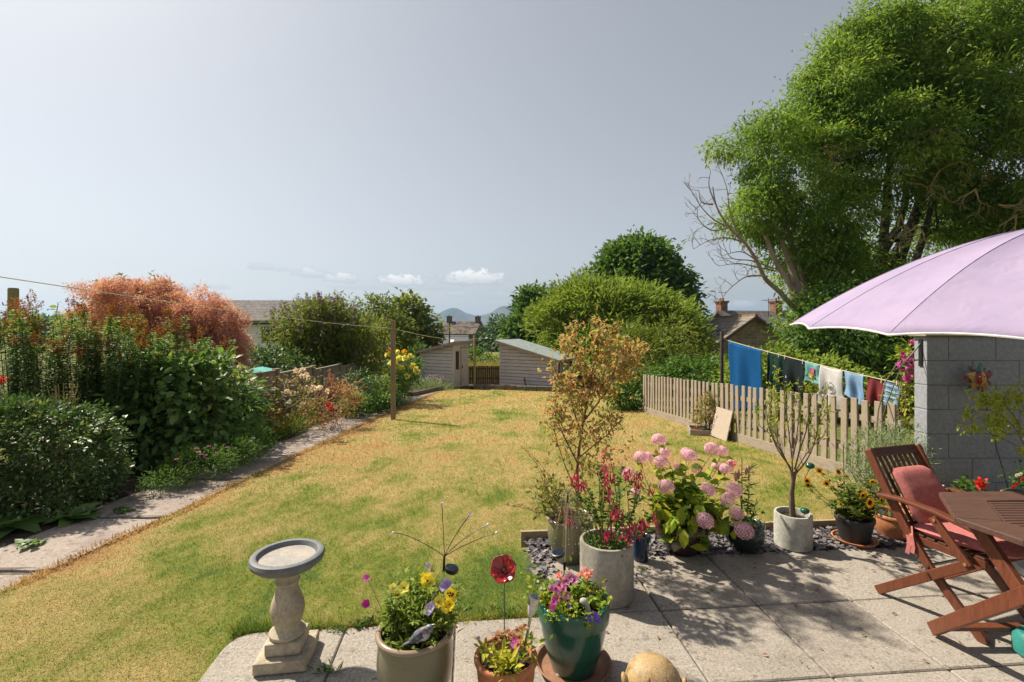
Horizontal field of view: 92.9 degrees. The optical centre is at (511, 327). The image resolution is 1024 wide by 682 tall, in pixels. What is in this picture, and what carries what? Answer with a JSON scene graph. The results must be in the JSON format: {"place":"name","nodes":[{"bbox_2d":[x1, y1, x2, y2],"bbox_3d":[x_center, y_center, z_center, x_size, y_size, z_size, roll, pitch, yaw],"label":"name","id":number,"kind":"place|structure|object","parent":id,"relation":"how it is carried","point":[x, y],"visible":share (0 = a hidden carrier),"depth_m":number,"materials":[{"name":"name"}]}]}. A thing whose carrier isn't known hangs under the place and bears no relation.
{"place":"outdoors","nodes":[
{"label":"outdoors","id":0,"kind":"place"},
{"bbox_2d":[0,389,403,546],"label":"soil bed","id":1,"kind":"object","parent":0,"point":[18,533],"visible":0.08,"depth_m":5.25,"materials":[{"name":"brown soil"}]},
{"bbox_2d":[0,513,49,537],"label":"broadleaf plant","id":2,"kind":"object","parent":1,"relation":"on","point":[33,523],"visible":0.94,"depth_m":4.04,"materials":[{"name":"green plant"}]},
{"bbox_2d":[0,289,123,473],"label":"spiraea","id":3,"kind":"object","parent":1,"relation":"on","point":[25,328],"visible":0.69,"depth_m":5.82,"materials":[{"name":"green plant"}]},
{"bbox_2d":[0,389,137,524],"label":"rounded shrub","id":4,"kind":"object","parent":1,"relation":"on","point":[15,410],"visible":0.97,"depth_m":4.49,"materials":[{"name":"green plant"}]},
{"bbox_2d":[47,383,80,451],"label":"dry stalks","id":5,"kind":"object","parent":4,"relation":"on","point":[59,447],"visible":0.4,"depth_m":4.86,"materials":[{"name":"brown plant"}]},
{"bbox_2d":[43,502,102,528],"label":"broadleaf plant","id":6,"kind":"object","parent":1,"relation":"on","point":[81,512],"visible":0.97,"depth_m":4.27,"materials":[{"name":"green plant"}]},
{"bbox_2d":[50,298,196,471],"bbox_3d":[-5.096,0.708,6.373,1.442,2.239,1.420,0,0,0],"label":"spiraea","id":7,"kind":"object","parent":1,"relation":"on","point":[139,341],"visible":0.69,"depth_m":6.12,"materials":[{"name":"green plant"}]},
{"bbox_2d":[61,339,290,474],"bbox_3d":[-4.648,1.162,6.807,2.558,2.002,2.278,0,0,0],"label":"broadleaf shrub","id":8,"kind":"object","parent":1,"relation":"on","point":[202,370],"visible":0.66,"depth_m":6.35,"materials":[{"name":"green plant"}]},
{"bbox_2d":[118,325,235,444],"bbox_3d":[-4.979,0.925,7.399,1.259,1.914,1.497,0,0,0],"label":"spiraea","id":9,"kind":"object","parent":1,"relation":"on","point":[208,344],"visible":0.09,"depth_m":7.30,"materials":[{"name":"green plant"}]},
{"bbox_2d":[221,365,276,425],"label":"rose bush","id":10,"kind":"object","parent":1,"relation":"on","point":[260,402],"visible":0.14,"depth_m":8.21,"materials":[{"name":"green plant"}]},
{"bbox_2d":[251,408,320,445],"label":"grass clump","id":11,"kind":"object","parent":1,"relation":"on","point":[295,424],"visible":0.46,"depth_m":8.75,"materials":[{"name":"green plant"}]},
{"bbox_2d":[296,368,366,429],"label":"red shrub","id":12,"kind":"object","parent":1,"relation":"on","point":[329,408],"visible":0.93,"depth_m":9.75,"materials":[{"name":"plant"}]},
{"bbox_2d":[333,365,389,406],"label":"mounded shrub","id":13,"kind":"object","parent":1,"relation":"on","point":[369,382],"visible":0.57,"depth_m":12.07,"materials":[{"name":"green plant"}]},
{"bbox_2d":[0,389,443,590],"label":"path","id":14,"kind":"structure","parent":0,"point":[59,544],"depth_m":4.51,"materials":[{"name":"grey concrete"}]},
{"bbox_2d":[0,388,901,681],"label":"lawn","id":15,"kind":"structure","parent":0,"point":[206,662],"depth_m":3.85,"materials":[{"name":"green plant"}]},
{"bbox_2d":[391,320,396,419],"bbox_3d":[-2.652,0.957,10.957,0.143,2.238,0.094,0,0,0],"label":"washing line post","id":16,"kind":"object","parent":15,"relation":"on","point":[393,370],"visible":0.87,"depth_m":10.91,"materials":[{"name":"brown wood"}]},
{"bbox_2d":[0,276,392,328],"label":"washing line","id":17,"kind":"object","parent":16,"relation":"attached to","point":[163,301],"visible":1,"depth_m":4.56,"materials":[{"name":"fabric"}]},
{"bbox_2d":[475,384,570,391],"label":"retaining wall","id":18,"kind":"structure","parent":15,"relation":"on","point":[515,387],"depth_m":19.70,"materials":[{"name":"grey stone"}]},
{"bbox_2d":[601,362,663,410],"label":"leafy shrub","id":19,"kind":"object","parent":15,"relation":"on","point":[631,404],"visible":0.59,"depth_m":12.79,"materials":[{"name":"green plant"}]},
{"bbox_2d":[521,519,836,547],"bbox_3d":[2.147,1.590,3.839,4.180,0.120,0.032,0,0,-5],"label":"timber edging","id":20,"kind":"object","parent":15,"relation":"on","point":[531,534],"visible":0.16,"depth_m":3.71,"materials":[{"name":"brown wood"}]},
{"bbox_2d":[687,389,719,435],"bbox_3d":[3.608,1.544,8.968,0.698,0.881,0.614,0,0,14],"label":"planter box","id":21,"kind":"object","parent":15,"relation":"on","point":[696,430],"visible":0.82,"depth_m":8.93,"materials":[{"name":"plant"}]},
{"bbox_2d":[711,407,732,441],"bbox_3d":[3.641,1.672,8.453,0.129,0.510,0.520,0,0,-6],"label":"plywood sheet","id":22,"kind":"object","parent":15,"relation":"on","point":[721,423],"visible":1,"depth_m":8.43,"materials":[{"name":"beige wood"}]},
{"bbox_2d":[642,374,903,491],"bbox_3d":[3.784,1.538,8.802,0.174,1.437,7.340,0,0,-6],"label":"picket fence","id":23,"kind":"object","parent":15,"relation":"on","point":[653,392],"visible":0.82,"depth_m":7.24,"materials":[{"name":"beige wood"}]},
{"bbox_2d":[816,417,944,501],"bbox_3d":[3.639,1.350,4.804,1.211,0.870,0.992,0,0,0],"label":"rosemary","id":24,"kind":"object","parent":15,"relation":"on","point":[887,440],"visible":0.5,"depth_m":4.80,"materials":[{"name":"green plant"}]},
{"bbox_2d":[867,336,914,468],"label":"bougainvillea","id":25,"kind":"object","parent":15,"relation":"on","point":[907,376],"visible":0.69,"depth_m":5.32,"materials":[{"name":"green plant"}]},
{"bbox_2d":[946,474,990,491],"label":"potted red geranium","id":26,"kind":"object","parent":15,"relation":"on","point":[978,485],"visible":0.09,"depth_m":4.32,"materials":[{"name":"plant"}]},
{"bbox_2d":[956,379,1023,490],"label":"potted acer","id":27,"kind":"object","parent":15,"relation":"on","point":[998,424],"visible":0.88,"depth_m":3.95,"materials":[{"name":"plant"}]},
{"bbox_2d":[0,332,914,473],"bbox_3d":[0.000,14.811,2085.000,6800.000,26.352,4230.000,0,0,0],"label":"ground","id":28,"kind":"structure","parent":0,"point":[819,427],"depth_m":10.74,"materials":[{"name":"green plant"}]},
{"bbox_2d":[2,288,18,396],"bbox_3d":[-7.417,0.643,7.200,0.206,2.453,0.136,0,0,0],"label":"garden post","id":29,"kind":"object","parent":28,"relation":"on","point":[12,292],"visible":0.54,"depth_m":7.14,"materials":[{"name":"wood"}]},
{"bbox_2d":[0,308,89,351],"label":"distant tree","id":30,"kind":"object","parent":28,"relation":"on","point":[48,324],"visible":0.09,"depth_m":107.51,"materials":[{"name":"green plant"}]},
{"bbox_2d":[51,270,264,376],"bbox_3d":[-6.781,0.594,9.498,3.794,3.472,2.041,0,0,0],"label":"smoke bush","id":31,"kind":"object","parent":28,"relation":"on","point":[223,326],"visible":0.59,"depth_m":9.19,"materials":[{"name":"orange plant"}]},
{"bbox_2d":[134,425,280,496],"bbox_3d":[-3.573,1.583,5.912,1.108,0.599,2.150,0,0,-10],"label":"osteospermum","id":32,"kind":"object","parent":28,"relation":"on","point":[168,471],"visible":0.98,"depth_m":5.64,"materials":[{"name":"green plant"}]},
{"bbox_2d":[172,300,305,366],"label":"white house","id":33,"kind":"structure","parent":28,"relation":"on","point":[256,307],"depth_m":43.53,"materials":[{"name":"paint"}]},
{"bbox_2d":[239,342,323,374],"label":"clipped hedge","id":34,"kind":"object","parent":28,"relation":"on","point":[270,362],"visible":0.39,"depth_m":13.64,"materials":[{"name":"green plant"}]},
{"bbox_2d":[258,363,333,433],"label":"rose bush","id":35,"kind":"object","parent":28,"relation":"on","point":[280,411],"visible":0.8,"depth_m":8.66,"materials":[{"name":"green plant"}]},
{"bbox_2d":[220,359,408,423],"bbox_3d":[-4.920,1.761,15.681,0.130,1.970,14.893,0,0,0],"label":"panel fence","id":36,"kind":"object","parent":28,"relation":"on","point":[311,370],"visible":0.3,"depth_m":11.57,"materials":[{"name":"grey wood"}]},
{"bbox_2d":[245,289,407,379],"bbox_3d":[-6.369,0.429,15.874,5.840,3.431,4.133,0,0,0],"label":"buddleia","id":37,"kind":"object","parent":28,"relation":"on","point":[331,342],"visible":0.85,"depth_m":15.16,"materials":[{"name":"green plant"}]},
{"bbox_2d":[333,383,410,417],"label":"ground cover","id":38,"kind":"object","parent":28,"relation":"on","point":[382,403],"visible":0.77,"depth_m":11.67,"materials":[{"name":"green plant"}]},
{"bbox_2d":[366,346,427,397],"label":"yellow rose","id":39,"kind":"object","parent":28,"relation":"on","point":[414,370],"visible":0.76,"depth_m":14.00,"materials":[{"name":"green plant"}]},
{"bbox_2d":[440,315,484,349],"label":"stone house","id":40,"kind":"structure","parent":28,"relation":"on","point":[463,328],"depth_m":122.60,"materials":[{"name":"grey stone"}]},
{"bbox_2d":[473,313,507,351],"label":"dark conifer","id":41,"kind":"object","parent":28,"relation":"on","point":[483,338],"visible":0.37,"depth_m":118.62,"materials":[{"name":"green plant"}]},
{"bbox_2d":[492,278,554,358],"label":"conical tree","id":42,"kind":"object","parent":28,"relation":"on","point":[510,329],"visible":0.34,"depth_m":41.10,"materials":[{"name":"green plant"}]},
{"bbox_2d":[518,267,725,380],"bbox_3d":[5.516,-0.113,25.599,10.408,6.318,9.528,0,0,-42],"label":"willow bush","id":43,"kind":"object","parent":28,"relation":"on","point":[618,299],"visible":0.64,"depth_m":24.33,"materials":[{"name":"green plant"}]},
{"bbox_2d":[586,224,721,369],"bbox_3d":[10.344,-2.274,37.949,11.562,11.416,8.903,0,0,0],"label":"round headed tree","id":44,"kind":"object","parent":28,"relation":"on","point":[652,257],"visible":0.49,"depth_m":36.03,"materials":[{"name":"green plant"}]},
{"bbox_2d":[589,310,724,389],"bbox_3d":[5.691,1.050,19.296,5.646,3.775,4.044,0,0,0],"label":"olive shrub","id":45,"kind":"object","parent":28,"relation":"on","point":[634,332],"visible":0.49,"depth_m":18.89,"materials":[{"name":"green plant"}]},
{"bbox_2d":[643,351,728,401],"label":"hedge","id":46,"kind":"object","parent":28,"relation":"on","point":[682,368],"visible":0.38,"depth_m":14.71,"materials":[{"name":"green plant"}]},
{"bbox_2d":[720,332,723,383],"bbox_3d":[4.402,1.060,10.200,0.072,1.949,0.072,0,0,0],"label":"washing line pole","id":47,"kind":"object","parent":28,"relation":"on","point":[721,357],"visible":0.71,"depth_m":10.17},
{"bbox_2d":[701,314,790,371],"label":"stone outbuilding","id":48,"kind":"structure","parent":28,"relation":"on","point":[743,329],"depth_m":32.02,"materials":[{"name":"stone"}]},
{"bbox_2d":[709,298,794,348],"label":"stone house","id":49,"kind":"structure","parent":28,"relation":"on","point":[722,310],"depth_m":46.35,"materials":[{"name":"stone"}]},
{"bbox_2d":[682,154,882,353],"bbox_3d":[7.864,-1.601,14.619,6.431,6.941,2.876,0,0,0],"label":"dead limbed tree","id":50,"kind":"object","parent":28,"relation":"on","point":[793,283],"visible":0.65,"depth_m":14.22,"materials":[{"name":"wood"}]},
{"bbox_2d":[706,337,913,423],"bbox_3d":[6.670,1.260,11.293,2.297,2.038,4.039,0,0,-38],"label":"climber hedge","id":51,"kind":"object","parent":28,"relation":"on","point":[780,349],"visible":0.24,"depth_m":10.95,"materials":[{"name":"green plant"}]},
{"bbox_2d":[760,259,914,411],"bbox_3d":[10.674,0.340,13.806,7.742,4.773,4.768,0,0,-17],"label":"ivy thicket","id":52,"kind":"object","parent":28,"relation":"on","point":[873,351],"visible":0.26,"depth_m":13.07,"materials":[{"name":"green plant"}]},
{"bbox_2d":[693,0,1023,370],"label":"ash tree","id":53,"kind":"object","parent":28,"relation":"on","point":[905,83],"visible":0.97,"depth_m":15.26,"materials":[{"name":"green plant"}]},
{"bbox_2d":[908,335,1023,491],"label":"block wall","id":54,"kind":"structure","parent":28,"relation":"on","point":[941,395],"depth_m":4.84,"materials":[{"name":"paint"}]},
{"bbox_2d":[894,339,922,378],"bbox_3d":[3.994,0.321,4.910,0.270,0.405,0.044,0,0,0],"label":"basket bracket","id":55,"kind":"object","parent":54,"relation":"attached to","point":[920,352],"visible":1,"depth_m":4.91,"materials":[{"name":"black metal"}]},
{"bbox_2d":[963,363,1008,487],"bbox_3d":[4.586,0.980,4.714,0.396,1.263,0.072,0,0,7],"label":"star ornament","id":56,"kind":"object","parent":28,"relation":"on","point":[982,378],"visible":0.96,"depth_m":4.71,"materials":[{"name":"gold metal"}]},
{"bbox_2d":[997,459,1023,490],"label":"potted fuchsia","id":57,"kind":"object","parent":28,"relation":"on","point":[1017,475],"visible":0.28,"depth_m":4.41,"materials":[{"name":"plant"}]},
{"bbox_2d":[429,306,529,329],"bbox_3d":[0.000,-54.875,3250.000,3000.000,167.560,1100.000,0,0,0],"label":"hills","id":58,"kind":"structure","parent":0,"point":[458,314],"depth_m":2911.95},
{"bbox_2d":[411,381,597,390],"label":"yard ground","id":59,"kind":"structure","parent":0,"point":[471,385],"depth_m":21.39,"materials":[{"name":"soil"}]},
{"bbox_2d":[404,384,449,395],"bbox_3d":[-3.789,2.447,19.448,1.673,0.428,5.329,0,0,9],"label":"raised bed","id":60,"kind":"object","parent":59,"relation":"on","point":[421,392],"visible":0.51,"depth_m":18.40,"materials":[{"name":"soil"}]},
{"bbox_2d":[397,373,469,390],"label":"lavender","id":61,"kind":"object","parent":60,"relation":"on","point":[430,383],"visible":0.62,"depth_m":19.87,"materials":[{"name":"green plant"}]},
{"bbox_2d":[414,341,473,388],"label":"garden shed","id":62,"kind":"structure","parent":59,"relation":"on","point":[450,360],"depth_m":21.36,"materials":[{"name":"grey wood"}]},
{"bbox_2d":[461,348,468,385],"bbox_3d":[-2.095,1.760,21.710,0.043,1.710,0.569,0,0,28],"label":"door","id":63,"kind":"structure","parent":62,"relation":"in","point":[464,351],"depth_m":21.67,"materials":[{"name":"grey wood"}]},
{"bbox_2d":[469,366,499,383],"bbox_3d":[-1.206,2.256,22.920,1.788,0.915,0.060,0,0,0],"label":"board fence","id":64,"kind":"object","parent":59,"relation":"on","point":[494,375],"visible":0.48,"depth_m":22.89,"materials":[{"name":"brown wood"}]},
{"bbox_2d":[494,339,573,385],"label":"garden shed","id":65,"kind":"structure","parent":59,"relation":"on","point":[520,360],"depth_m":21.36,"materials":[{"name":"wood"}]},
{"bbox_2d":[0,0,1023,318],"label":"sky","id":66,"kind":"structure","parent":0,"point":[459,154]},
{"bbox_2d":[579,366,609,382],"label":"field","id":67,"kind":"structure","parent":0,"point":[596,375],"depth_m":30.10,"materials":[{"name":"plant"}]},
{"bbox_2d":[351,290,424,373],"bbox_3d":[-6.412,0.481,25.491,4.715,5.028,3.136,0,0,43],"label":"yellowing tree","id":68,"kind":"object","parent":67,"relation":"on","point":[405,343],"visible":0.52,"depth_m":25.15,"materials":[{"name":"green plant"}]},
{"bbox_2d":[375,287,450,350],"bbox_3d":[-7.252,0.220,34.084,6.276,6.077,4.089,0,0,0],"label":"maple tree","id":69,"kind":"object","parent":67,"relation":"on","point":[424,320],"visible":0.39,"depth_m":33.42,"materials":[{"name":"green plant"}]},
{"bbox_2d":[468,338,499,365],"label":"field shrub","id":70,"kind":"object","parent":67,"relation":"on","point":[487,358],"visible":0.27,"depth_m":43.09,"materials":[{"name":"green plant"}]},
{"bbox_2d":[198,546,1023,681],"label":"patio","id":71,"kind":"structure","parent":0,"point":[776,586],"depth_m":2.53,"materials":[{"name":"grey concrete"}]},
{"bbox_2d":[248,538,324,675],"bbox_3d":[-1.075,1.327,2.330,0.335,0.505,0.337,0,0,-8],"label":"bird bath","id":72,"kind":"object","parent":71,"relation":"on","point":[290,644],"visible":1,"depth_m":2.27,"materials":[{"name":"beige stone"}]},
{"bbox_2d":[361,562,470,681],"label":"potted pansies","id":73,"kind":"object","parent":71,"relation":"on","point":[430,659],"visible":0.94,"depth_m":1.93,"materials":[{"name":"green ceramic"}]},
{"bbox_2d":[402,624,434,646],"bbox_3d":[-0.355,1.174,1.856,0.140,0.107,0.041,0,0,15],"label":"bird ornament","id":74,"kind":"object","parent":73,"relation":"on","point":[422,633],"visible":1,"depth_m":1.84,"materials":[{"name":"grey ceramic"}]},
{"bbox_2d":[392,502,497,596],"bbox_3d":[-0.297,1.027,2.153,0.474,0.505,0.158,0,0,0],"label":"firefly light","id":75,"kind":"object","parent":73,"relation":"on","point":[451,569],"visible":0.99,"depth_m":2.12,"materials":[{"name":"black plastic"}]},
{"bbox_2d":[472,624,545,681],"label":"terracotta planter","id":76,"kind":"object","parent":71,"relation":"on","point":[499,656],"visible":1,"depth_m":1.94,"materials":[{"name":"ceramic"}]},
{"bbox_2d":[490,554,515,628],"bbox_3d":[-0.037,1.171,2.027,0.096,0.418,0.087,0,0,-29],"label":"poppy ornament","id":77,"kind":"object","parent":76,"relation":"on","point":[502,568],"visible":0.98,"depth_m":2.04,"materials":[{"name":"metal"}]},
{"bbox_2d":[523,594,539,655],"bbox_3d":[0.077,1.256,2.030,0.080,0.271,0.052,0,0,0],"label":"path light","id":78,"kind":"object","parent":76,"relation":"in","point":[533,600],"visible":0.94,"depth_m":2.02,"materials":[{"name":"metal"}]},
{"bbox_2d":[307,535,713,673],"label":"weeds","id":79,"kind":"object","parent":71,"relation":"on","point":[364,623],"visible":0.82,"depth_m":2.58,"materials":[{"name":"green plant"}]},
{"bbox_2d":[520,555,612,681],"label":"potted geranium","id":80,"kind":"object","parent":71,"relation":"on","point":[571,649],"visible":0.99,"depth_m":2.16,"materials":[{"name":"green ceramic"}]},
{"bbox_2d":[547,488,588,573],"bbox_3d":[0.290,1.073,2.479,0.212,0.495,0.126,0,0,-17],"label":"firework light","id":81,"kind":"object","parent":80,"relation":"in","point":[557,553],"visible":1,"depth_m":2.48,"materials":[{"name":"metal"}]},
{"bbox_2d":[563,449,658,608],"bbox_3d":[0.560,1.151,2.868,0.588,0.858,0.418,0,0,17],"label":"potted fuchsia","id":82,"kind":"object","parent":71,"relation":"on","point":[609,554],"visible":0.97,"depth_m":2.78,"materials":[{"name":"concrete"}]},
{"bbox_2d":[630,514,655,562],"bbox_3d":[0.876,1.428,3.312,0.208,0.304,0.195,0,0,-31],"label":"blue pot","id":83,"kind":"object","parent":71,"relation":"on","point":[641,550],"visible":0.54,"depth_m":3.26,"materials":[{"name":"ceramic"}]},
{"bbox_2d":[621,652,686,681],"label":"carved ornament","id":84,"kind":"object","parent":71,"relation":"on","point":[649,667],"visible":1,"depth_m":1.87,"materials":[{"name":"beige stone"}]},
{"bbox_2d":[790,229,1023,577],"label":"parasol","id":85,"kind":"object","parent":71,"relation":"on","point":[975,288],"visible":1,"depth_m":2.71,"materials":[{"name":"fabric"}]},
{"bbox_2d":[864,444,1023,644],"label":"folding chair","id":86,"kind":"object","parent":71,"relation":"on","point":[970,560],"visible":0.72,"depth_m":2.71,"materials":[{"name":"brown wood"}]},
{"bbox_2d":[905,520,1023,558],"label":"seat cushion","id":87,"kind":"object","parent":86,"relation":"on","point":[962,537],"visible":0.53,"depth_m":2.56,"materials":[{"name":"pink fabric"}]},
{"bbox_2d":[892,465,949,523],"bbox_3d":[2.437,0.995,2.877,0.325,0.299,0.199,0,0,-17],"label":"back cushion","id":88,"kind":"object","parent":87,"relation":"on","point":[922,484],"visible":0.77,"depth_m":2.85,"materials":[{"name":"pink fabric"}]},
{"bbox_2d":[927,491,1023,635],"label":"garden table","id":89,"kind":"object","parent":71,"relation":"on","point":[985,517],"visible":1,"depth_m":2.23,"materials":[{"name":"brown wood"}]},
{"bbox_2d":[1011,625,1023,657],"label":"watering can","id":90,"kind":"object","parent":71,"relation":"on","point":[1017,639],"visible":1,"depth_m":2.35,"materials":[{"name":"teal plastic"}]},
{"bbox_2d":[523,524,925,583],"bbox_3d":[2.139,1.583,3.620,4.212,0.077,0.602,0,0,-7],"label":"slate chippings","id":91,"kind":"object","parent":0,"point":[820,532],"visible":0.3,"depth_m":3.50,"materials":[{"name":"grey gravel"}]},
{"bbox_2d":[505,305,650,564],"bbox_3d":[0.469,0.707,3.310,1.103,1.745,0.616,0,0,-13],"label":"potted maple","id":92,"kind":"object","parent":91,"relation":"on","point":[600,333],"visible":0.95,"depth_m":3.28,"materials":[{"name":"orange plant"}]},
{"bbox_2d":[622,433,754,556],"bbox_3d":[1.232,1.165,3.349,0.892,0.830,0.622,0,0,0],"label":"potted hydrangea","id":93,"kind":"object","parent":91,"relation":"on","point":[688,521],"visible":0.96,"depth_m":3.30,"materials":[{"name":"pink plant"}]},
{"bbox_2d":[724,458,770,553],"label":"potted lily","id":94,"kind":"object","parent":91,"relation":"on","point":[753,544],"visible":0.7,"depth_m":3.43,"materials":[{"name":"plant"}]},
{"bbox_2d":[754,365,838,552],"bbox_3d":[2.063,0.930,3.543,0.735,1.300,0.395,0,0,0],"label":"potted shrub","id":95,"kind":"object","parent":91,"relation":"on","point":[793,530],"visible":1,"depth_m":3.50,"materials":[{"name":"green plant"}]},
{"bbox_2d":[801,444,884,548],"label":"potted sunflowers","id":96,"kind":"object","parent":91,"relation":"on","point":[855,519],"visible":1,"depth_m":3.53,"materials":[{"name":"plant"}]},
{"bbox_2d":[871,486,913,541],"bbox_3d":[2.888,1.391,3.695,0.373,0.378,0.319,0,0,0],"label":"plant pot","id":97,"kind":"object","parent":91,"relation":"on","point":[887,524],"visible":0.48,"depth_m":3.64,"materials":[{"name":"ceramic"}]},
{"bbox_2d":[725,339,904,384],"bbox_3d":[4.765,0.505,8.100,0.011,0.506,4.241,0,0,-8],"label":"washing line","id":98,"kind":"object","parent":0,"point":[817,364],"visible":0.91,"depth_m":7.56,"materials":[{"name":"plastic"}]},
{"bbox_2d":[728,341,761,410],"bbox_3d":[4.580,1.005,9.553,0.106,1.462,1.087,0,0,-6],"label":"bath towel","id":99,"kind":"object","parent":98,"relation":"hanging from","point":[745,368],"visible":0.62,"depth_m":9.56,"materials":[{"name":"blue fabric"}]},
{"bbox_2d":[767,352,773,400],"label":"trousers","id":100,"kind":"object","parent":98,"relation":"hanging from","point":[770,366],"visible":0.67,"depth_m":8.77,"materials":[{"name":"fabric"}]},
{"bbox_2d":[773,354,783,401],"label":"trousers","id":101,"kind":"object","parent":98,"relation":"hanging from","point":[778,361],"visible":0.52,"depth_m":8.55,"materials":[{"name":"fabric"}]},
{"bbox_2d":[783,356,804,394],"bbox_3d":[4.760,0.802,8.209,0.098,0.624,0.524,0,0,-9],"label":"shirt","id":102,"kind":"object","parent":98,"relation":"hanging from","point":[793,370],"visible":0.88,"depth_m":8.22,"materials":[{"name":"black fabric"}]},
{"bbox_2d":[803,362,819,384],"bbox_3d":[4.813,0.730,7.785,0.065,0.350,0.376,0,0,-8],"label":"child shirt","id":103,"kind":"object","parent":98,"relation":"hanging from","point":[811,368],"visible":0.81,"depth_m":7.77,"materials":[{"name":"teal fabric"}]},
{"bbox_2d":[817,365,843,410],"bbox_3d":[4.862,0.922,7.401,0.090,0.666,0.563,0,0,-6],"label":"tee shirt","id":104,"kind":"object","parent":98,"relation":"hanging from","point":[833,378],"visible":0.74,"depth_m":7.36,"materials":[{"name":"white fabric"}]},
{"bbox_2d":[844,371,864,405],"bbox_3d":[4.930,0.877,6.988,0.086,0.478,0.337,0,0,-7],"label":"shirt","id":105,"kind":"object","parent":98,"relation":"hanging from","point":[854,386],"visible":0.98,"depth_m":7.00,"materials":[{"name":"blue fabric"}]},
{"bbox_2d":[866,377,883,404],"bbox_3d":[4.963,0.895,6.658,0.088,0.440,0.269,0,0,0],"label":"shirt","id":106,"kind":"object","parent":98,"relation":"hanging from","point":[874,389],"visible":0.84,"depth_m":6.67,"materials":[{"name":"red fabric"}]},
{"bbox_2d":[883,381,899,405],"bbox_3d":[4.997,0.876,6.397,0.048,0.343,0.216,0,0,-8],"label":"hanging cloth","id":107,"kind":"object","parent":98,"relation":"hanging from","point":[888,388],"visible":0.64,"depth_m":6.42,"materials":[{"name":"fabric"}]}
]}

